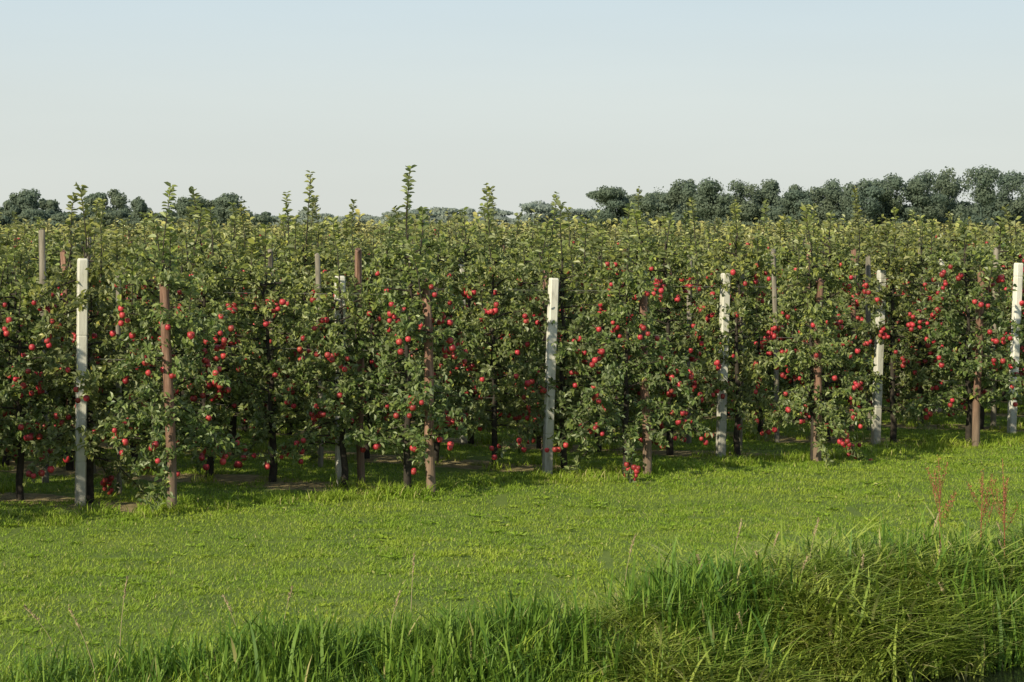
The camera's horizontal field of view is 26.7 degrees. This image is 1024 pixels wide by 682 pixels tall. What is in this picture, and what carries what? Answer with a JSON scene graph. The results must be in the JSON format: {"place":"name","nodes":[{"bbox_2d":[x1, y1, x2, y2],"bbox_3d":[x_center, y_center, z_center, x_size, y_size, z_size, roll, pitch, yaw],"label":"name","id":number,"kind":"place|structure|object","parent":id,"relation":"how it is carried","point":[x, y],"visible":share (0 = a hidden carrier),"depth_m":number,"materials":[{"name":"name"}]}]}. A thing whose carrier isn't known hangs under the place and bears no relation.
{"place":"outdoors","nodes":[
{"label":"outdoors","id":0,"kind":"place"},
{"bbox_2d":[0,355,1023,681],"bbox_3d":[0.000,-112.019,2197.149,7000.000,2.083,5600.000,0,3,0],"label":"ground","id":1,"kind":"structure","parent":0,"point":[448,465],"depth_m":21.37,"materials":[{"name":"green plant"}]},
{"bbox_2d":[0,225,54,438],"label":"apple tree","id":2,"kind":"object","parent":1,"relation":"on","point":[5,242],"visible":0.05,"depth_m":30.56,"materials":[{"name":"green plant"}]},
{"bbox_2d":[1,216,68,310],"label":"apple tree","id":3,"kind":"object","parent":1,"relation":"on","point":[54,254],"visible":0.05,"depth_m":33.52,"materials":[{"name":"green plant"}]},
{"bbox_2d":[0,245,74,465],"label":"apple tree","id":4,"kind":"object","parent":1,"relation":"on","point":[11,351],"visible":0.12,"depth_m":27.43,"materials":[{"name":"green plant"}]},
{"bbox_2d":[0,246,75,499],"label":"apple tree","id":5,"kind":"object","parent":1,"relation":"on","point":[22,341],"visible":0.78,"depth_m":23.56,"materials":[{"name":"green plant"}]},
{"bbox_2d":[38,228,48,482],"bbox_3d":[-5.553,0.310,25.570,0.102,3.317,0.137,-1,3,-22],"label":"wooden post","id":6,"kind":"object","parent":1,"relation":"on","point":[42,276],"visible":0.43,"depth_m":25.50,"materials":[{"name":"grey wood"}]},
{"bbox_2d":[0,241,106,435],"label":"apple tree","id":7,"kind":"object","parent":1,"relation":"on","point":[48,250],"depth_m":30.03,"materials":[{"name":"green plant"}]},
{"bbox_2d":[60,249,74,469],"bbox_3d":[-5.559,0.372,26.981,0.093,3.048,0.080,-3,3,-37],"label":"wooden post","id":8,"kind":"object","parent":1,"relation":"on","point":[63,259],"visible":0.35,"depth_m":26.91,"materials":[{"name":"brown wood"}]},
{"bbox_2d":[9,192,134,470],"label":"apple tree","id":9,"kind":"object","parent":1,"relation":"on","point":[74,254],"visible":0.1,"depth_m":26.79,"materials":[{"name":"green plant"}]},
{"bbox_2d":[75,258,87,505],"bbox_3d":[-4.628,0.602,23.171,0.108,2.980,0.108,0,3,-20],"label":"concrete post","id":10,"kind":"object","parent":1,"relation":"on","point":[81,363],"visible":0.81,"depth_m":23.12,"materials":[{"name":"grey concrete"}]},
{"bbox_2d":[57,198,115,360],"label":"apple tree","id":11,"kind":"object","parent":1,"relation":"on","point":[98,213],"visible":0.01,"depth_m":32.99,"materials":[{"name":"green plant"}]},
{"bbox_2d":[87,237,95,472],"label":"wooden post","id":12,"kind":"object","parent":1,"relation":"on","point":[90,417],"visible":0.13,"depth_m":26.66,"materials":[{"name":"grey wood"}]},
{"bbox_2d":[5,182,179,502],"bbox_3d":[-4.612,0.129,23.427,2.102,3.714,1.647,1,4,18],"label":"apple tree","id":13,"kind":"object","parent":1,"relation":"on","point":[94,377],"visible":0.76,"depth_m":23.20,"materials":[{"name":"green plant"}]},
{"bbox_2d":[73,248,150,406],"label":"apple tree","id":14,"kind":"object","parent":1,"relation":"on","point":[135,251],"depth_m":32.60,"materials":[{"name":"green plant"}]},
{"bbox_2d":[116,276,121,493],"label":"wooden post","id":15,"kind":"object","parent":1,"relation":"on","point":[118,330],"visible":0.23,"depth_m":24.35,"materials":[{"name":"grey wood"}]},
{"bbox_2d":[54,236,200,464],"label":"apple tree","id":16,"kind":"object","parent":1,"relation":"on","point":[107,282],"visible":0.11,"depth_m":26.41,"materials":[{"name":"green plant"}]},
{"bbox_2d":[93,228,175,430],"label":"apple tree","id":17,"kind":"object","parent":1,"relation":"on","point":[117,248],"visible":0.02,"depth_m":29.48,"materials":[{"name":"green plant"}]},
{"bbox_2d":[0,188,273,229],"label":"distant copse","id":18,"kind":"object","parent":1,"relation":"on","point":[25,204],"visible":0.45,"depth_m":422.96,"materials":[{"name":"green plant"}]},
{"bbox_2d":[159,280,176,508],"bbox_3d":[-3.617,0.736,22.707,0.128,2.766,0.127,-2,4,-3],"label":"wooden post","id":19,"kind":"object","parent":1,"relation":"on","point":[170,436],"visible":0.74,"depth_m":22.65,"materials":[{"name":"brown wood"}]},
{"bbox_2d":[92,182,247,512],"bbox_3d":[-3.705,0.108,22.837,1.572,3.588,1.846,0,3,1],"label":"apple tree","id":20,"kind":"object","parent":1,"relation":"on","point":[188,332],"visible":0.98,"depth_m":22.79,"materials":[{"name":"green plant"}]},
{"bbox_2d":[141,229,218,398],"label":"apple tree","id":21,"kind":"object","parent":1,"relation":"on","point":[173,254],"visible":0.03,"depth_m":32.03,"materials":[{"name":"green plant"}]},
{"bbox_2d":[123,241,246,444],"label":"apple tree","id":22,"kind":"object","parent":1,"relation":"on","point":[178,298],"visible":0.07,"depth_m":29.12,"materials":[{"name":"green plant"}]},
{"bbox_2d":[165,207,216,302],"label":"apple tree","id":23,"kind":"object","parent":1,"relation":"on","point":[179,230],"visible":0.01,"depth_m":35.67,"materials":[{"name":"green plant"}]},
{"bbox_2d":[142,186,274,477],"bbox_3d":[-3.731,-0.043,25.860,1.819,3.633,2.029,-1,3,11],"label":"apple tree","id":24,"kind":"object","parent":1,"relation":"on","point":[203,262],"visible":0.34,"depth_m":25.86,"materials":[{"name":"green plant"}]},
{"bbox_2d":[170,209,302,453],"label":"apple tree","id":25,"kind":"object","parent":1,"relation":"on","point":[234,341],"visible":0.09,"depth_m":28.45,"materials":[{"name":"green plant"}]},
{"bbox_2d":[179,201,300,431],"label":"apple tree","id":26,"kind":"object","parent":1,"relation":"on","point":[243,215],"visible":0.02,"depth_m":31.69,"materials":[{"name":"green plant"}]},
{"bbox_2d":[209,222,281,379],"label":"apple tree","id":27,"kind":"object","parent":1,"relation":"on","point":[247,233],"visible":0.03,"depth_m":35.26,"materials":[{"name":"green plant"}]},
{"bbox_2d":[174,224,334,481],"bbox_3d":[-2.910,0.205,25.402,1.930,3.172,1.824,-4,4,-30],"label":"apple tree","id":28,"kind":"object","parent":1,"relation":"on","point":[250,276],"visible":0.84,"depth_m":25.35,"materials":[{"name":"green plant"}]},
{"bbox_2d":[267,249,273,454],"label":"wooden post","id":29,"kind":"object","parent":1,"relation":"on","point":[270,259],"visible":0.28,"depth_m":28.40,"materials":[{"name":"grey wood"}]},
{"bbox_2d":[238,191,332,434],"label":"apple tree","id":30,"kind":"object","parent":1,"relation":"on","point":[276,265],"visible":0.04,"depth_m":31.23,"materials":[{"name":"green plant"}]},
{"bbox_2d":[258,222,331,359],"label":"apple tree","id":31,"kind":"object","parent":1,"relation":"on","point":[285,259],"visible":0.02,"depth_m":34.75,"materials":[{"name":"green plant"}]},
{"bbox_2d":[239,170,366,455],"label":"apple tree","id":32,"kind":"object","parent":1,"relation":"on","point":[302,258],"visible":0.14,"depth_m":28.05,"materials":[{"name":"green plant"}]},
{"bbox_2d":[315,253,323,466],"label":"wooden post","id":33,"kind":"object","parent":1,"relation":"on","point":[318,281],"visible":0.38,"depth_m":26.90,"materials":[{"name":"grey wood"}]},
{"bbox_2d":[334,276,345,485],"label":"concrete post","id":34,"kind":"object","parent":1,"relation":"on","point":[338,467],"visible":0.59,"depth_m":25.06,"materials":[{"name":"grey concrete"}]},
{"bbox_2d":[259,216,424,487],"bbox_3d":[-2.000,0.180,24.899,1.586,3.256,1.718,-2,4,-37],"label":"apple tree","id":35,"kind":"object","parent":1,"relation":"on","point":[339,357],"visible":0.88,"depth_m":24.83,"materials":[{"name":"green plant"}]},
{"bbox_2d":[310,221,405,430],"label":"apple tree","id":36,"kind":"object","parent":1,"relation":"on","point":[348,245],"visible":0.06,"depth_m":30.80,"materials":[{"name":"green plant"}]},
{"bbox_2d":[314,212,401,355],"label":"apple tree","id":37,"kind":"object","parent":1,"relation":"on","point":[349,217],"visible":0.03,"depth_m":34.22,"materials":[{"name":"green plant"}]},
{"bbox_2d":[355,248,364,483],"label":"wooden post","id":38,"kind":"object","parent":1,"relation":"on","point":[360,454],"visible":0.52,"depth_m":25.33,"materials":[{"name":"brown wood"}]},
{"bbox_2d":[310,226,420,458],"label":"apple tree","id":39,"kind":"object","parent":1,"relation":"on","point":[384,315],"visible":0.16,"depth_m":27.72,"materials":[{"name":"green plant"}]},
{"bbox_2d":[317,164,484,489],"bbox_3d":[-1.062,-0.074,24.451,1.689,3.846,1.866,-2,4,-32],"label":"apple tree","id":40,"kind":"object","parent":1,"relation":"on","point":[408,402],"visible":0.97,"depth_m":24.38,"materials":[{"name":"green plant"}]},
{"bbox_2d":[374,217,440,394],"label":"apple tree","id":41,"kind":"object","parent":1,"relation":"on","point":[401,234],"visible":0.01,"depth_m":33.85,"materials":[{"name":"green plant"}]},
{"bbox_2d":[364,196,452,419],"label":"apple tree","id":42,"kind":"object","parent":1,"relation":"on","point":[396,244],"visible":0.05,"depth_m":30.41,"materials":[{"name":"green plant"}]},
{"bbox_2d":[422,278,435,492],"bbox_3d":[-0.945,0.648,24.502,0.125,2.756,0.133,-1,3,-7],"label":"wooden post","id":43,"kind":"object","parent":1,"relation":"on","point":[428,424],"visible":0.68,"depth_m":24.46,"materials":[{"name":"brown wood"}]},
{"bbox_2d":[7,272,1021,426],"bbox_3d":[-15.305,-0.873,44.227,71.847,1.373,32.130,2,3,28],"label":"trellis wire","id":44,"kind":"object","parent":43,"relation":"attached to","point":[524,342],"visible":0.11,"depth_m":27.42,"materials":[{"name":"grey metal"}]},
{"bbox_2d":[270,200,592,230],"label":"distant woodland","id":45,"kind":"object","parent":1,"relation":"on","point":[543,208],"visible":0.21,"depth_m":774.90,"materials":[{"name":"green plant"}]},
{"bbox_2d":[371,214,507,462],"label":"apple tree","id":46,"kind":"object","parent":1,"relation":"on","point":[451,269],"visible":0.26,"depth_m":27.30,"materials":[{"name":"green plant"}]},
{"bbox_2d":[405,218,511,417],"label":"apple tree","id":47,"kind":"object","parent":1,"relation":"on","point":[475,247],"visible":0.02,"depth_m":33.37,"materials":[{"name":"green plant"}]},
{"bbox_2d":[459,264,466,443],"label":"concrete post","id":48,"kind":"object","parent":1,"relation":"on","point":[463,439],"visible":0.12,"depth_m":30.01,"materials":[{"name":"grey concrete"}]},
{"bbox_2d":[420,202,524,443],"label":"apple tree","id":49,"kind":"object","parent":1,"relation":"on","point":[472,259],"visible":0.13,"depth_m":29.83,"materials":[{"name":"green plant"}]},
{"bbox_2d":[434,183,557,467],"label":"apple tree","id":50,"kind":"object","parent":1,"relation":"on","point":[493,351],"visible":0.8,"depth_m":26.76,"materials":[{"name":"green plant"}]},
{"bbox_2d":[0,502,1023,681],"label":"tall grass","id":51,"kind":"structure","parent":1,"relation":"on","point":[823,610],"depth_m":16.08,"materials":[{"name":"green plant"}]},
{"bbox_2d":[24,510,1006,681],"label":"dry grass stalks","id":52,"kind":"object","parent":51,"relation":"in","point":[292,586],"visible":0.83,"depth_m":15.99,"materials":[{"name":"plant"}]},
{"bbox_2d":[0,186,1023,405],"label":"orchard tree rows","id":53,"kind":"object","parent":1,"relation":"on","point":[907,237],"visible":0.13,"depth_m":42.96,"materials":[{"name":"green plant"}]},
{"bbox_2d":[0,378,1023,527],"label":"orchard edge weeds","id":54,"kind":"object","parent":1,"relation":"on","point":[188,506],"visible":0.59,"depth_m":25.66,"materials":[{"name":"green plant"}]},
{"bbox_2d":[472,228,582,424],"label":"apple tree","id":55,"kind":"object","parent":1,"relation":"on","point":[511,242],"visible":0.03,"depth_m":32.70,"materials":[{"name":"green plant"}]},
{"bbox_2d":[485,223,596,448],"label":"apple tree","id":56,"kind":"object","parent":1,"relation":"on","point":[535,277],"visible":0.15,"depth_m":29.46,"materials":[{"name":"green plant"}]},
{"bbox_2d":[541,270,548,456],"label":"wooden post","id":57,"kind":"object","parent":1,"relation":"on","point":[543,303],"visible":0.05,"depth_m":27.72,"materials":[{"name":"brown wood"}]},
{"bbox_2d":[542,278,558,473],"bbox_3d":[0.462,0.583,26.229,0.108,2.700,0.108,1,2,-20],"label":"concrete post","id":58,"kind":"object","parent":1,"relation":"on","point":[550,363],"visible":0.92,"depth_m":26.18,"materials":[{"name":"grey concrete"}]},
{"bbox_2d":[514,243,600,401],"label":"apple tree","id":59,"kind":"object","parent":1,"relation":"on","point":[579,283],"visible":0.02,"depth_m":32.28,"materials":[{"name":"green plant"}]},
{"bbox_2d":[489,200,640,470],"bbox_3d":[0.559,-0.006,26.436,1.854,3.455,1.662,-1,3,-13],"label":"apple tree","id":60,"kind":"object","parent":1,"relation":"on","point":[567,388],"visible":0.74,"depth_m":26.32,"materials":[{"name":"green plant"}]},
{"bbox_2d":[535,206,596,362],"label":"apple tree","id":61,"kind":"object","parent":1,"relation":"on","point":[557,240],"visible":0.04,"depth_m":35.58,"materials":[{"name":"green plant"}]},
{"bbox_2d":[538,219,662,451],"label":"apple tree","id":62,"kind":"object","parent":1,"relation":"on","point":[633,390],"visible":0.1,"depth_m":28.97,"materials":[{"name":"green plant"}]},
{"bbox_2d":[592,229,665,398],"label":"apple tree","id":63,"kind":"object","parent":1,"relation":"on","point":[648,235],"visible":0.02,"depth_m":34.93,"materials":[{"name":"green plant"}]},
{"bbox_2d":[545,201,713,485],"bbox_3d":[1.416,0.086,25.826,2.026,3.532,1.588,1,3,4],"label":"apple tree","id":64,"kind":"object","parent":1,"relation":"on","point":[613,373],"visible":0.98,"depth_m":25.79,"materials":[{"name":"green plant"}]},
{"bbox_2d":[583,232,684,413],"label":"apple tree","id":65,"kind":"object","parent":1,"relation":"on","point":[636,264],"visible":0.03,"depth_m":31.98,"materials":[{"name":"green plant"}]},
{"bbox_2d":[639,281,651,474],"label":"wooden post","id":66,"kind":"object","parent":1,"relation":"on","point":[647,441],"visible":0.49,"depth_m":26.04,"materials":[{"name":"brown wood"}]},
{"bbox_2d":[598,209,734,454],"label":"apple tree","id":67,"kind":"object","parent":1,"relation":"on","point":[667,262],"visible":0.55,"depth_m":28.52,"materials":[{"name":"green plant"}]},
{"bbox_2d":[630,210,717,384],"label":"apple tree","id":68,"kind":"object","parent":1,"relation":"on","point":[685,226],"visible":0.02,"depth_m":34.45,"materials":[{"name":"green plant"}]},
{"bbox_2d":[634,197,739,432],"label":"apple tree","id":69,"kind":"object","parent":1,"relation":"on","point":[698,264],"visible":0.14,"depth_m":31.35,"materials":[{"name":"green plant"}]},
{"bbox_2d":[686,255,692,443],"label":"wooden post","id":70,"kind":"object","parent":1,"relation":"on","point":[689,439],"visible":0.25,"depth_m":30.24,"materials":[{"name":"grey wood"}]},
{"bbox_2d":[715,273,730,456],"bbox_3d":[2.745,0.477,28.072,0.108,2.720,0.108,0,3,-20],"label":"concrete post","id":71,"kind":"object","parent":1,"relation":"on","point":[721,425],"visible":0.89,"depth_m":28.03,"materials":[{"name":"grey concrete"}]},
{"bbox_2d":[661,201,786,455],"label":"apple tree","id":72,"kind":"object","parent":1,"relation":"on","point":[752,365],"visible":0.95,"depth_m":27.98,"materials":[{"name":"green plant"}]},
{"bbox_2d":[739,274,744,451],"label":"wooden post","id":73,"kind":"object","parent":1,"relation":"on","point":[741,423],"visible":0.28,"depth_m":28.76,"materials":[{"name":"grey wood"}]},
{"bbox_2d":[702,231,796,388],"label":"apple tree","id":74,"kind":"object","parent":1,"relation":"on","point":[728,266],"visible":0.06,"depth_m":34.12,"materials":[{"name":"green plant"}]},
{"bbox_2d":[698,233,806,433],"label":"apple tree","id":75,"kind":"object","parent":1,"relation":"on","point":[758,308],"visible":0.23,"depth_m":30.86,"materials":[{"name":"green plant"}]},
{"bbox_2d":[771,249,779,442],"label":"wooden post","id":76,"kind":"object","parent":1,"relation":"on","point":[776,372],"visible":0.55,"depth_m":30.34,"materials":[{"name":"grey wood"}]},
{"bbox_2d":[759,212,840,419],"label":"apple tree","id":77,"kind":"object","parent":1,"relation":"on","point":[785,253],"visible":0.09,"depth_m":33.56,"materials":[{"name":"green plant"}]},
{"bbox_2d":[585,164,1023,230],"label":"distant tree line","id":78,"kind":"object","parent":1,"relation":"on","point":[712,205],"visible":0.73,"depth_m":429.78,"materials":[{"name":"green plant"}]},
{"bbox_2d":[804,241,810,417],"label":"wooden post","id":79,"kind":"object","parent":1,"relation":"on","point":[808,288],"visible":0.16,"depth_m":33.50,"materials":[{"name":"brown wood"}]},
{"bbox_2d":[601,194,1023,231],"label":"distant hedgerow","id":80,"kind":"object","parent":1,"relation":"on","point":[774,212],"visible":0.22,"depth_m":433.17,"materials":[{"name":"green plant"}]},
{"bbox_2d":[813,278,823,460],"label":"wooden post","id":81,"kind":"object","parent":1,"relation":"on","point":[818,373],"visible":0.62,"depth_m":27.47,"materials":[{"name":"brown wood"}]},
{"bbox_2d":[756,202,881,465],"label":"apple tree","id":82,"kind":"object","parent":1,"relation":"on","point":[802,400],"visible":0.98,"depth_m":27.36,"materials":[{"name":"green plant"}]},
{"bbox_2d":[770,205,902,440],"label":"apple tree","id":83,"kind":"object","parent":1,"relation":"on","point":[835,254],"visible":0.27,"depth_m":30.46,"materials":[{"name":"green plant"}]},
{"bbox_2d":[849,248,855,431],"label":"wooden post","id":84,"kind":"object","parent":1,"relation":"on","point":[852,426],"visible":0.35,"depth_m":31.59,"materials":[{"name":"brown wood"}]},
{"bbox_2d":[806,203,915,422],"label":"apple tree","id":85,"kind":"object","parent":1,"relation":"on","point":[860,315],"visible":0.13,"depth_m":33.12,"materials":[{"name":"green plant"}]},
{"bbox_2d":[866,255,871,429],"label":"wooden post","id":86,"kind":"object","parent":1,"relation":"on","point":[868,273],"visible":0.37,"depth_m":31.93,"materials":[{"name":"grey wood"}]},
{"bbox_2d":[871,270,885,443],"bbox_3d":[5.101,0.375,30.021,0.108,2.720,0.108,1,3,-20],"label":"concrete post","id":87,"kind":"object","parent":1,"relation":"on","point":[876,396],"visible":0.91,"depth_m":29.98,"materials":[{"name":"grey concrete"}]},
{"bbox_2d":[837,221,922,400],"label":"apple tree","id":88,"kind":"object","parent":1,"relation":"on","point":[889,226],"visible":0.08,"depth_m":35.75,"materials":[{"name":"green plant"}]},
{"bbox_2d":[823,223,950,442],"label":"apple tree","id":89,"kind":"object","parent":1,"relation":"on","point":[909,376],"visible":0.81,"depth_m":29.91,"materials":[{"name":"green plant"}]},
{"bbox_2d":[861,219,984,425],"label":"apple tree","id":90,"kind":"object","parent":1,"relation":"on","point":[919,258],"visible":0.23,"depth_m":32.73,"materials":[{"name":"green plant"}]},
{"bbox_2d":[886,225,973,402],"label":"apple tree","id":91,"kind":"object","parent":1,"relation":"on","point":[927,271],"visible":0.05,"depth_m":35.23,"materials":[{"name":"green plant"}]},
{"bbox_2d":[935,259,944,410],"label":"concrete post","id":92,"kind":"object","parent":1,"relation":"on","point":[940,263],"visible":0.03,"depth_m":35.31,"materials":[{"name":"grey concrete"}]},
{"bbox_2d":[926,455,955,541],"bbox_3d":[3.584,1.506,18.121,0.244,1.105,0.225,-2,3,-27],"label":"dock plant","id":93,"kind":"object","parent":1,"relation":"on","point":[939,491],"visible":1,"depth_m":18.10,"materials":[{"name":"brown plant"}]},
{"bbox_2d":[893,219,1023,441],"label":"apple tree","id":94,"kind":"object","parent":1,"relation":"on","point":[956,263],"visible":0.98,"depth_m":29.45,"materials":[{"name":"green plant"}]},
{"bbox_2d":[909,229,1023,428],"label":"apple tree","id":95,"kind":"object","parent":1,"relation":"on","point":[1006,274],"visible":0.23,"depth_m":32.15,"materials":[{"name":"green plant"}]},
{"bbox_2d":[972,271,984,446],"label":"wooden post","id":96,"kind":"object","parent":1,"relation":"on","point":[976,416],"visible":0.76,"depth_m":29.49,"materials":[{"name":"brown wood"}]},
{"bbox_2d":[966,469,997,539],"bbox_3d":[3.996,1.567,18.279,0.243,0.979,0.191,-3,4,-43],"label":"dock plant","id":97,"kind":"object","parent":1,"relation":"on","point":[982,490],"visible":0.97,"depth_m":18.28,"materials":[{"name":"brown plant"}]},
{"bbox_2d":[944,216,1023,412],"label":"apple tree","id":98,"kind":"object","parent":1,"relation":"on","point":[1013,253],"visible":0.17,"depth_m":34.78,"materials":[{"name":"green plant"}]},
{"bbox_2d":[990,247,998,428],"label":"wooden post","id":99,"kind":"object","parent":1,"relation":"on","point":[994,327],"visible":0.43,"depth_m":32.11,"materials":[{"name":"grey wood"}]},
{"bbox_2d":[991,460,1017,560],"bbox_3d":[4.104,1.537,17.986,0.178,1.137,0.244,3,4,41],"label":"dock plant","id":100,"kind":"object","parent":1,"relation":"on","point":[1005,490],"visible":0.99,"depth_m":17.96,"materials":[{"name":"brown plant"}]},
{"bbox_2d":[1000,275,1023,392],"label":"apple tree","id":101,"kind":"object","parent":1,"relation":"on","point":[1021,346],"visible":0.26,"depth_m":31.82,"materials":[{"name":"green plant"}]},
{"bbox_2d":[1007,263,1022,432],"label":"concrete post","id":102,"kind":"object","parent":1,"relation":"on","point":[1015,345],"visible":0.61,"depth_m":31.41,"materials":[{"name":"grey concrete"}]},
{"bbox_2d":[0,0,1023,226],"label":"sky","id":103,"kind":"structure","parent":0,"point":[530,100],"materials":[{"name":"blue"}]},
{"bbox_2d":[873,662,1023,681],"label":"ditch water","id":104,"kind":"structure","parent":0,"point":[1015,674],"depth_m":16.44,"materials":[{"name":"black liquid"}]}
]}

